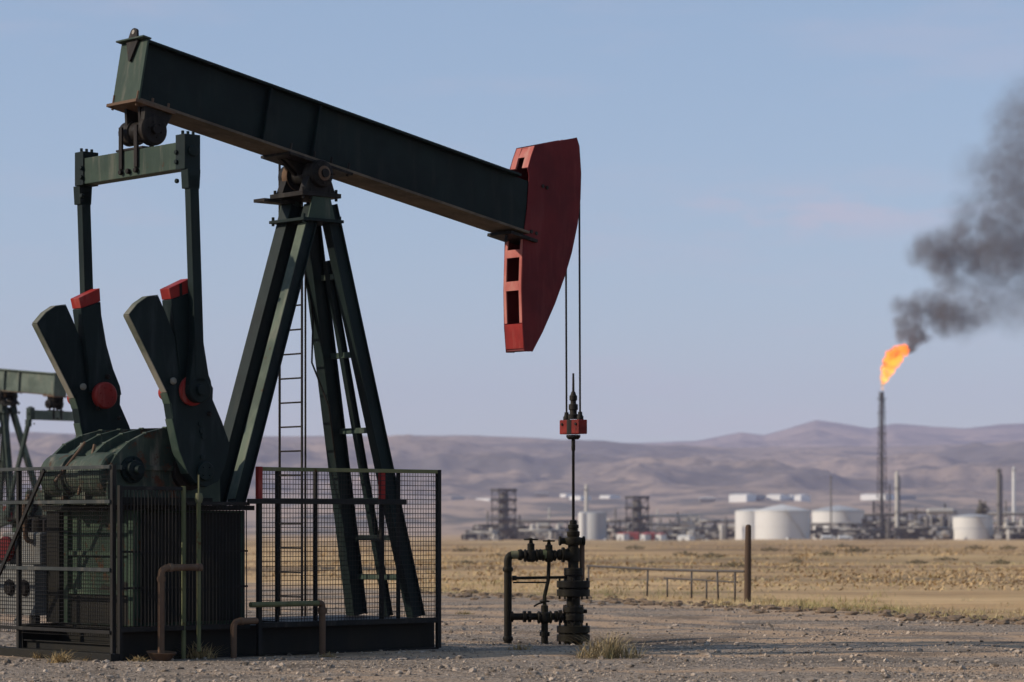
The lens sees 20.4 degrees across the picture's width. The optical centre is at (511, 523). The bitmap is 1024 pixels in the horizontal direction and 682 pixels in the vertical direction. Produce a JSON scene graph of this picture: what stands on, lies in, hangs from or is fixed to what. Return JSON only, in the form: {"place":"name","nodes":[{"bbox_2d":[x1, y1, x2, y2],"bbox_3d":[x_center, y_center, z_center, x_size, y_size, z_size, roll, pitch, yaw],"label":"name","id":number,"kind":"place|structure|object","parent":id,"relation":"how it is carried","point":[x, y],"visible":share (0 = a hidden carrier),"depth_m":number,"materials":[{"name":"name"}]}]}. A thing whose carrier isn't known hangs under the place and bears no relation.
{"place":"outdoors","nodes":[
{"label":"outdoors","id":0,"kind":"place"},
{"bbox_2d":[0,491,45,564],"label":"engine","id":1,"kind":"object","parent":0,"point":[38,549],"visible":0.45,"depth_m":37.28,"materials":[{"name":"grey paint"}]},
{"bbox_2d":[0,493,1023,681],"bbox_3d":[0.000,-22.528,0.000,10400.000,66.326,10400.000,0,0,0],"label":"ground","id":2,"kind":"structure","parent":0,"point":[459,518],"depth_m":61.03,"materials":[{"name":"brown soil"}]},
{"bbox_2d":[1,564,45,623],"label":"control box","id":3,"kind":"object","parent":2,"relation":"on","point":[37,595],"visible":0.28,"depth_m":37.17,"materials":[{"name":"grey paint"}]},
{"bbox_2d":[30,652,41,658],"bbox_3d":[-6.045,1.659,36.023,0.323,0.123,0.467,0,0,-42],"label":"grass tuft","id":4,"kind":"object","parent":2,"relation":"on","point":[35,657],"visible":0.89,"depth_m":35.99,"materials":[{"name":"plant"}]},
{"bbox_2d":[0,368,87,562],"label":"pumpjack","id":5,"kind":"object","parent":2,"relation":"on","point":[13,382],"visible":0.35,"depth_m":102.71,"materials":[{"name":"green paint"}]},
{"bbox_2d":[0,465,123,661],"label":"fence","id":6,"kind":"object","parent":2,"relation":"on","point":[18,650],"visible":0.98,"depth_m":35.93,"materials":[{"name":"black metal"}]},
{"bbox_2d":[44,650,81,662],"bbox_3d":[-5.523,1.615,34.696,0.584,0.195,0.596,0,0,27],"label":"grass tuft","id":7,"kind":"object","parent":2,"relation":"on","point":[61,659],"visible":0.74,"depth_m":34.66,"materials":[{"name":"plant"}]},
{"bbox_2d":[126,655,149,661],"bbox_3d":[-4.592,1.647,34.914,0.347,0.110,0.339,0,0,18],"label":"grass tuft","id":8,"kind":"object","parent":2,"relation":"on","point":[139,659],"visible":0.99,"depth_m":34.88,"materials":[{"name":"plant"}]},
{"bbox_2d":[146,650,176,660],"bbox_3d":[-4.338,1.644,35.194,0.378,0.112,0.378,0,5,-42],"label":"drip pan","id":9,"kind":"object","parent":2,"relation":"on","point":[154,655],"visible":0.99,"depth_m":35.08,"materials":[{"name":"metal"}]},
{"bbox_2d":[157,475,202,653],"bbox_3d":[-4.131,0.555,35.413,0.680,2.331,0.109,0,0,-42],"label":"riser pipe","id":10,"kind":"object","parent":2,"relation":"on","point":[197,567],"visible":0.97,"depth_m":35.51,"materials":[{"name":"metal"}]},
{"bbox_2d":[117,485,249,660],"bbox_3d":[-4.099,0.615,35.645,1.994,2.170,0.060,0,0,-42],"label":"bar guard","id":11,"kind":"object","parent":2,"relation":"on","point":[182,628],"visible":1,"depth_m":35.55,"materials":[{"name":"black metal"}]},
{"bbox_2d":[180,641,226,658],"bbox_3d":[-3.970,1.584,35.855,0.824,0.244,0.995,0,0,0],"label":"grass tuft","id":12,"kind":"object","parent":2,"relation":"on","point":[197,654],"visible":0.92,"depth_m":35.77,"materials":[{"name":"plant"}]},
{"bbox_2d":[231,617,258,657],"bbox_3d":[-3.398,1.460,36.073,0.401,0.540,0.097,0,0,-42],"label":"drain pipe","id":13,"kind":"object","parent":2,"relation":"on","point":[239,621],"visible":0.95,"depth_m":35.95,"materials":[{"name":"metal"}]},
{"bbox_2d":[249,600,326,654],"bbox_3d":[-2.873,1.361,36.573,1.220,0.737,0.116,0,0,-42],"label":"flow pipe","id":14,"kind":"object","parent":2,"relation":"on","point":[322,610],"visible":0.96,"depth_m":36.87,"materials":[{"name":"metal"}]},
{"bbox_2d":[22,28,586,660],"bbox_3d":[-2.341,-2.332,38.805,8.928,8.065,2.635,0,0,-42],"label":"pumpjack","id":15,"kind":"object","parent":2,"relation":"on","point":[526,206],"visible":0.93,"depth_m":37.47,"materials":[{"name":"green paint"}]},
{"bbox_2d":[318,652,336,656],"bbox_3d":[-2.380,1.670,36.420,0.289,0.096,0.250,0,0,34],"label":"grass tuft","id":16,"kind":"object","parent":2,"relation":"on","point":[323,655],"visible":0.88,"depth_m":36.39,"materials":[{"name":"plant"}]},
{"bbox_2d":[247,467,440,654],"bbox_3d":[-2.187,0.475,37.366,3.267,2.409,0.140,0,0,-42],"label":"guard","id":17,"kind":"object","parent":2,"relation":"on","point":[381,500],"visible":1,"depth_m":37.40,"materials":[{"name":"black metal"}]},
{"bbox_2d":[451,497,464,499],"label":"hall","id":18,"kind":"structure","parent":2,"relation":"on","point":[457,498],"depth_m":4025.00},
{"bbox_2d":[455,609,474,614],"bbox_3d":[-0.896,1.673,53.776,0.426,0.099,0.450,0,0,0],"label":"weed patch","id":19,"kind":"object","parent":2,"relation":"on","point":[464,613],"visible":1,"depth_m":53.73,"materials":[{"name":"beige plant"}]},
{"bbox_2d":[452,547,477,551],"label":"field shrub","id":20,"kind":"object","parent":2,"relation":"on","point":[467,550],"visible":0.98,"depth_m":214.21,"materials":[{"name":"brown plant"}]},
{"bbox_2d":[461,531,502,539],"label":"industrial building","id":21,"kind":"structure","parent":2,"relation":"on","point":[481,535],"depth_m":1465.55,"materials":[{"name":"metal"}]},
{"bbox_2d":[476,498,498,500],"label":"hall","id":22,"kind":"structure","parent":2,"relation":"on","point":[486,499],"depth_m":4049.15,"materials":[{"name":"white metal"}]},
{"bbox_2d":[472,524,510,532],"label":"pipe rack","id":23,"kind":"object","parent":2,"relation":"on","point":[487,527],"visible":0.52,"depth_m":1522.10,"materials":[{"name":"metal"}]},
{"bbox_2d":[490,489,516,539],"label":"process tower","id":24,"kind":"structure","parent":2,"relation":"on","point":[503,510],"depth_m":1517.32,"materials":[{"name":"metal"}]},
{"bbox_2d":[0,599,1023,681],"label":"gravel","id":25,"kind":"structure","parent":2,"relation":"on","point":[532,672],"depth_m":34.49,"materials":[{"name":"gravel"}]},
{"bbox_2d":[503,641,531,649],"bbox_3d":[0.065,1.641,38.295,0.484,0.134,0.557,0,0,0],"label":"grass tuft","id":26,"kind":"object","parent":2,"relation":"on","point":[518,647],"visible":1,"depth_m":38.27,"materials":[{"name":"plant"}]},
{"bbox_2d":[516,529,566,540],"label":"pipe rack","id":27,"kind":"object","parent":2,"relation":"on","point":[546,534],"visible":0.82,"depth_m":1455.80,"materials":[{"name":"grey metal"}]},
{"bbox_2d":[535,493,548,495],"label":"hall","id":28,"kind":"structure","parent":2,"relation":"on","point":[541,494],"depth_m":4075.00,"materials":[{"name":"grey metal"}]},
{"bbox_2d":[509,520,577,539],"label":"pipe rack","id":29,"kind":"object","parent":2,"relation":"on","point":[539,524],"visible":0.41,"depth_m":1541.80,"materials":[{"name":"metal"}]},
{"bbox_2d":[503,520,589,644],"bbox_3d":[0.502,0.947,41.664,1.292,2.001,0.490,0,0,-8],"label":"wellhead","id":30,"kind":"object","parent":2,"relation":"on","point":[573,586],"visible":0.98,"depth_m":41.59,"materials":[{"name":"metal"}]},
{"bbox_2d":[560,494,575,496],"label":"hall","id":31,"kind":"structure","parent":2,"relation":"on","point":[564,495],"depth_m":4076.15,"materials":[{"name":"white metal"}]},
{"bbox_2d":[569,496,590,499],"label":"hall","id":32,"kind":"structure","parent":2,"relation":"on","point":[579,497],"depth_m":4001.23,"materials":[{"name":"white metal"}]},
{"bbox_2d":[578,512,586,539],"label":"silo","id":33,"kind":"object","parent":2,"relation":"on","point":[582,522],"visible":0.89,"depth_m":1488.08,"materials":[{"name":"white paint"}]},
{"bbox_2d":[583,484,589,511],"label":"chimney","id":34,"kind":"object","parent":2,"relation":"on","point":[586,489],"visible":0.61,"depth_m":1524.17,"materials":[{"name":"metal"}]},
{"bbox_2d":[587,512,606,539],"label":"silo","id":35,"kind":"object","parent":2,"relation":"on","point":[596,525],"visible":0.94,"depth_m":1494.61,"materials":[{"name":"grey metal"}]},
{"bbox_2d":[555,628,655,658],"bbox_3d":[1.226,1.519,36.148,1.600,0.397,1.684,0,0,0],"label":"dry bush","id":36,"kind":"object","parent":2,"relation":"on","point":[616,651],"visible":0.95,"depth_m":36.10,"materials":[{"name":"beige plant"}]},
{"bbox_2d":[600,495,619,498],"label":"hall","id":37,"kind":"structure","parent":2,"relation":"on","point":[609,496],"depth_m":4026.76,"materials":[{"name":"white metal"}]},
{"bbox_2d":[614,508,616,539],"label":"stack","id":38,"kind":"object","parent":2,"relation":"on","point":[615,518],"visible":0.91,"depth_m":1559.59,"materials":[{"name":"grey metal"}]},
{"bbox_2d":[607,519,631,539],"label":"pipe rack","id":39,"kind":"object","parent":2,"relation":"on","point":[616,529],"visible":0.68,"depth_m":1551.80,"materials":[{"name":"metal"}]},
{"bbox_2d":[617,533,629,539],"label":"shed","id":40,"kind":"structure","parent":2,"relation":"on","point":[622,536],"depth_m":1440.51,"materials":[{"name":"white paint"}]},
{"bbox_2d":[615,569,640,571],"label":"field shrub","id":41,"kind":"object","parent":2,"relation":"on","point":[623,570],"visible":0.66,"depth_m":98.55,"materials":[{"name":"brown plant"}]},
{"bbox_2d":[624,532,638,539],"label":"shed","id":42,"kind":"structure","parent":2,"relation":"on","point":[633,535],"depth_m":1446.00,"materials":[{"name":"red paint"}]},
{"bbox_2d":[245,540,1023,591],"bbox_3d":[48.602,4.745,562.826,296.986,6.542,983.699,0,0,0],"label":"field tussocks","id":43,"kind":"object","parent":2,"relation":"on","point":[873,577],"visible":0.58,"depth_m":102.18,"materials":[{"name":"yellow plant"}]},
{"bbox_2d":[626,545,644,548],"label":"field shrub","id":44,"kind":"object","parent":2,"relation":"on","point":[637,547],"visible":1,"depth_m":228.49,"materials":[{"name":"brown plant"}]},
{"bbox_2d":[625,496,649,539],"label":"process tower","id":45,"kind":"structure","parent":2,"relation":"on","point":[637,518],"depth_m":1527.53,"materials":[{"name":"metal"}]},
{"bbox_2d":[640,533,650,539],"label":"shed","id":46,"kind":"structure","parent":2,"relation":"on","point":[645,536],"depth_m":1441.77,"materials":[{"name":"white paint"}]},
{"bbox_2d":[645,532,654,539],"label":"shed","id":47,"kind":"structure","parent":2,"relation":"on","point":[652,535],"depth_m":1446.00,"materials":[{"name":"red paint"}]},
{"bbox_2d":[656,533,666,539],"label":"shed","id":48,"kind":"structure","parent":2,"relation":"on","point":[661,536],"depth_m":1443.53,"materials":[{"name":"white paint"}]},
{"bbox_2d":[586,565,743,601],"bbox_3d":[3.446,1.380,65.849,0.079,0.739,8.896,0,0,-21],"label":"pipe barrier","id":49,"kind":"object","parent":2,"relation":"on","point":[679,570],"visible":0.75,"depth_m":64.49,"materials":[{"name":"brown metal"}]},
{"bbox_2d":[629,514,700,535],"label":"pipe rack","id":50,"kind":"object","parent":2,"relation":"on","point":[685,522],"visible":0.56,"depth_m":1531.80,"materials":[{"name":"grey metal"}]},
{"bbox_2d":[673,550,697,555],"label":"field shrub","id":51,"kind":"object","parent":2,"relation":"on","point":[685,552],"visible":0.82,"depth_m":149.84,"materials":[{"name":"brown plant"}]},
{"bbox_2d":[677,535,694,539],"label":"cabin","id":52,"kind":"object","parent":2,"relation":"on","point":[685,537],"visible":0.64,"depth_m":1445.38,"materials":[{"name":"white paint"}]},
{"bbox_2d":[655,527,718,539],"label":"pipe rack","id":53,"kind":"object","parent":2,"relation":"on","point":[697,534],"visible":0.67,"depth_m":1475.94,"materials":[{"name":"grey metal"}]},
{"bbox_2d":[699,497,714,502],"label":"hall","id":54,"kind":"structure","parent":2,"relation":"on","point":[706,499],"depth_m":4000.00,"materials":[{"name":"grey metal"}]},
{"bbox_2d":[697,552,724,557],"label":"field shrub","id":55,"kind":"object","parent":2,"relation":"on","point":[711,555],"visible":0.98,"depth_m":144.52,"materials":[{"name":"brown plant"}]},
{"bbox_2d":[693,520,734,539],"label":"pipe rack","id":56,"kind":"object","parent":2,"relation":"on","point":[730,527],"visible":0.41,"depth_m":1591.80,"materials":[{"name":"metal"}]},
{"bbox_2d":[421,588,1023,624],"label":"earth clods","id":57,"kind":"object","parent":2,"relation":"on","point":[885,613],"visible":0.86,"depth_m":55.36,"materials":[{"name":"brown soil"}]},
{"bbox_2d":[725,516,726,539],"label":"stack","id":58,"kind":"object","parent":2,"relation":"on","point":[725,528],"visible":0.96,"depth_m":1569.62,"materials":[{"name":"grey metal"}]},
{"bbox_2d":[720,561,744,566],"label":"field shrub","id":59,"kind":"object","parent":2,"relation":"on","point":[735,564],"visible":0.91,"depth_m":109.56,"materials":[{"name":"brown plant"}]},
{"bbox_2d":[729,494,755,501],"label":"hall","id":60,"kind":"structure","parent":2,"relation":"on","point":[741,497],"depth_m":4001.01,"materials":[{"name":"white metal"}]},
{"bbox_2d":[735,509,757,539],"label":"storage tank","id":61,"kind":"object","parent":2,"relation":"on","point":[744,518],"visible":0.52,"depth_m":1572.08,"materials":[{"name":"white metal"}]},
{"bbox_2d":[744,524,750,601],"bbox_3d":[5.116,0.909,61.700,0.151,1.780,0.151,1,0,0],"label":"fence post","id":62,"kind":"object","parent":2,"relation":"on","point":[747,580],"visible":0.88,"depth_m":61.64,"materials":[{"name":"brown wood"}]},
{"bbox_2d":[756,495,764,499],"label":"hall","id":63,"kind":"structure","parent":2,"relation":"on","point":[760,497],"depth_m":4025.00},
{"bbox_2d":[761,547,778,550],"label":"field shrub","id":64,"kind":"object","parent":2,"relation":"on","point":[772,549],"visible":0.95,"depth_m":214.13,"materials":[{"name":"brown plant"}]},
{"bbox_2d":[754,505,809,538],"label":"storage tank","id":65,"kind":"object","parent":2,"relation":"on","point":[781,522],"visible":0.98,"depth_m":1487.77,"materials":[{"name":"white metal"}]},
{"bbox_2d":[794,494,809,501],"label":"hall","id":66,"kind":"structure","parent":2,"relation":"on","point":[802,497],"depth_m":4002.54,"materials":[{"name":"white metal"}]},
{"bbox_2d":[819,551,834,555],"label":"field shrub","id":67,"kind":"object","parent":2,"relation":"on","point":[827,552],"visible":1,"depth_m":147.32,"materials":[{"name":"brown plant"}]},
{"bbox_2d":[821,535,835,539],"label":"tank truck","id":68,"kind":"object","parent":2,"relation":"on","point":[828,537],"visible":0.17,"depth_m":1441.12,"materials":[{"name":"white paint"}]},
{"bbox_2d":[830,476,831,534],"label":"mast","id":69,"kind":"object","parent":2,"relation":"on","point":[830,502],"visible":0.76,"depth_m":1539.61,"materials":[{"name":"grey metal"}]},
{"bbox_2d":[812,505,864,538],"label":"storage tank","id":70,"kind":"object","parent":2,"relation":"on","point":[842,514],"visible":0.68,"depth_m":1627.73,"materials":[{"name":"white metal"}]},
{"bbox_2d":[810,523,870,539],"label":"pipe rack","id":71,"kind":"object","parent":2,"relation":"on","point":[818,531],"visible":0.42,"depth_m":1552.01,"materials":[{"name":"metal"}]},
{"bbox_2d":[837,535,852,539],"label":"tank truck","id":72,"kind":"object","parent":2,"relation":"on","point":[843,537],"visible":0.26,"depth_m":1439.20,"materials":[{"name":"white paint"}]},
{"bbox_2d":[693,588,1010,620],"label":"dry grass","id":73,"kind":"structure","parent":2,"relation":"on","point":[847,607],"depth_m":55.90,"materials":[{"name":"beige plant"}]},
{"bbox_2d":[845,546,868,552],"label":"field shrub","id":74,"kind":"object","parent":2,"relation":"on","point":[857,549],"visible":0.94,"depth_m":199.81,"materials":[{"name":"brown plant"}]},
{"bbox_2d":[830,528,884,539],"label":"pipe rack","id":75,"kind":"object","parent":2,"relation":"on","point":[866,534],"visible":0.77,"depth_m":1465.80,"materials":[{"name":"metal"}]},
{"bbox_2d":[873,500,874,521],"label":"stack","id":76,"kind":"object","parent":2,"relation":"on","point":[874,509],"visible":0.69,"depth_m":1544.47,"materials":[{"name":"metal"}]},
{"bbox_2d":[860,494,894,499],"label":"hall","id":77,"kind":"structure","parent":2,"relation":"on","point":[868,497],"depth_m":4027.89,"materials":[{"name":"white metal"}]},
{"bbox_2d":[876,391,887,539],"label":"flare stack","id":78,"kind":"object","parent":2,"relation":"on","point":[881,456],"visible":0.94,"depth_m":1499.45,"materials":[{"name":"metal"}]},
{"bbox_2d":[860,513,907,539],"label":"pipe rack","id":79,"kind":"object","parent":2,"relation":"on","point":[903,522],"visible":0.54,"depth_m":1523.32,"materials":[{"name":"metal"}]},
{"bbox_2d":[888,484,890,519],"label":"stack","id":80,"kind":"object","parent":2,"relation":"on","point":[889,495],"visible":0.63,"depth_m":1549.62,"materials":[{"name":"metal"}]},
{"bbox_2d":[894,471,899,538],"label":"distillation column","id":81,"kind":"structure","parent":2,"relation":"on","point":[897,500],"depth_m":1514.20,"materials":[{"name":"metal"}]},
{"bbox_2d":[900,495,915,499],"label":"hall","id":82,"kind":"structure","parent":2,"relation":"on","point":[907,497],"depth_m":4050.00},
{"bbox_2d":[906,559,928,563],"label":"field shrub","id":83,"kind":"object","parent":2,"relation":"on","point":[914,561],"visible":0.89,"depth_m":128.46,"materials":[{"name":"brown plant"}]},
{"bbox_2d":[894,526,953,539],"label":"pipe rack","id":84,"kind":"object","parent":2,"relation":"on","point":[924,532],"visible":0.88,"depth_m":1460.80,"materials":[{"name":"metal"}]},
{"bbox_2d":[902,510,957,539],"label":"pipe rack","id":85,"kind":"object","parent":2,"relation":"on","point":[940,521],"visible":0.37,"depth_m":1541.80,"materials":[{"name":"metal"}]},
{"bbox_2d":[926,508,953,528],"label":"pressure vessel","id":86,"kind":"object","parent":2,"relation":"on","point":[931,511],"visible":0.93,"depth_m":1528.77,"materials":[{"name":"white metal"}]},
{"bbox_2d":[934,556,958,559],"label":"field shrub","id":87,"kind":"object","parent":2,"relation":"on","point":[945,558],"visible":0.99,"depth_m":139.12,"materials":[{"name":"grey plant"}]},
{"bbox_2d":[952,514,992,539],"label":"storage tank","id":88,"kind":"object","parent":2,"relation":"on","point":[972,527],"visible":0.97,"depth_m":1471.04,"materials":[{"name":"white metal"}]},
{"bbox_2d":[964,545,985,549],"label":"field shrub","id":89,"kind":"object","parent":2,"relation":"on","point":[975,547],"visible":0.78,"depth_m":242.75,"materials":[{"name":"brown plant"}]},
{"bbox_2d":[995,468,1002,531],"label":"distillation column","id":90,"kind":"structure","parent":2,"relation":"on","point":[999,504],"depth_m":1509.07,"materials":[{"name":"grey metal"}]},
{"bbox_2d":[991,559,1010,563],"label":"field shrub","id":91,"kind":"object","parent":2,"relation":"on","point":[1001,560],"visible":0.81,"depth_m":120.35,"materials":[{"name":"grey plant"}]},
{"bbox_2d":[988,513,1023,539],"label":"pipe rack","id":92,"kind":"object","parent":2,"relation":"on","point":[1005,522],"visible":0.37,"depth_m":1521.80,"materials":[{"name":"grey metal"}]},
{"bbox_2d":[991,526,1023,539],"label":"pipe rack","id":93,"kind":"object","parent":2,"relation":"on","point":[1016,533],"visible":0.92,"depth_m":1465.96,"materials":[{"name":"grey metal"}]},
{"bbox_2d":[999,545,1016,549],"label":"field shrub","id":94,"kind":"object","parent":2,"relation":"on","point":[1005,547],"visible":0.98,"depth_m":271.25,"materials":[{"name":"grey plant"}]},
{"bbox_2d":[1011,467,1016,525],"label":"chimney","id":95,"kind":"object","parent":2,"relation":"on","point":[1013,469],"visible":0.63,"depth_m":1559.44,"materials":[{"name":"white paint"}]},
{"bbox_2d":[0,432,1023,497],"bbox_3d":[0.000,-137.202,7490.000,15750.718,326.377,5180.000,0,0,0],"label":"hills","id":96,"kind":"structure","parent":0,"point":[479,465],"depth_m":6449.33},
{"bbox_2d":[0,0,1023,442],"label":"sky","id":97,"kind":"structure","parent":0,"point":[793,213],"materials":[{"name":"blue"}]},
{"bbox_2d":[392,547,1023,621],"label":"dry grass","id":98,"kind":"structure","parent":0,"point":[731,598],"depth_m":72.93,"materials":[{"name":"beige plant"}]},
{"bbox_2d":[766,494,789,499],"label":"hall","id":99,"kind":"structure","parent":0,"point":[777,497],"depth_m":4052.87,"materials":[{"name":"white metal"}]},
{"bbox_2d":[631,420,1023,447],"bbox_3d":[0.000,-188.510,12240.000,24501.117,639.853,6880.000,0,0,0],"label":"mountains","id":100,"kind":"structure","parent":0,"point":[817,433],"depth_m":13007.85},
{"bbox_2d":[975,500,989,514],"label":"tree","id":101,"kind":"object","parent":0,"point":[982,510],"visible":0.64,"depth_m":1599.17,"materials":[{"name":"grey plant"}]}
]}

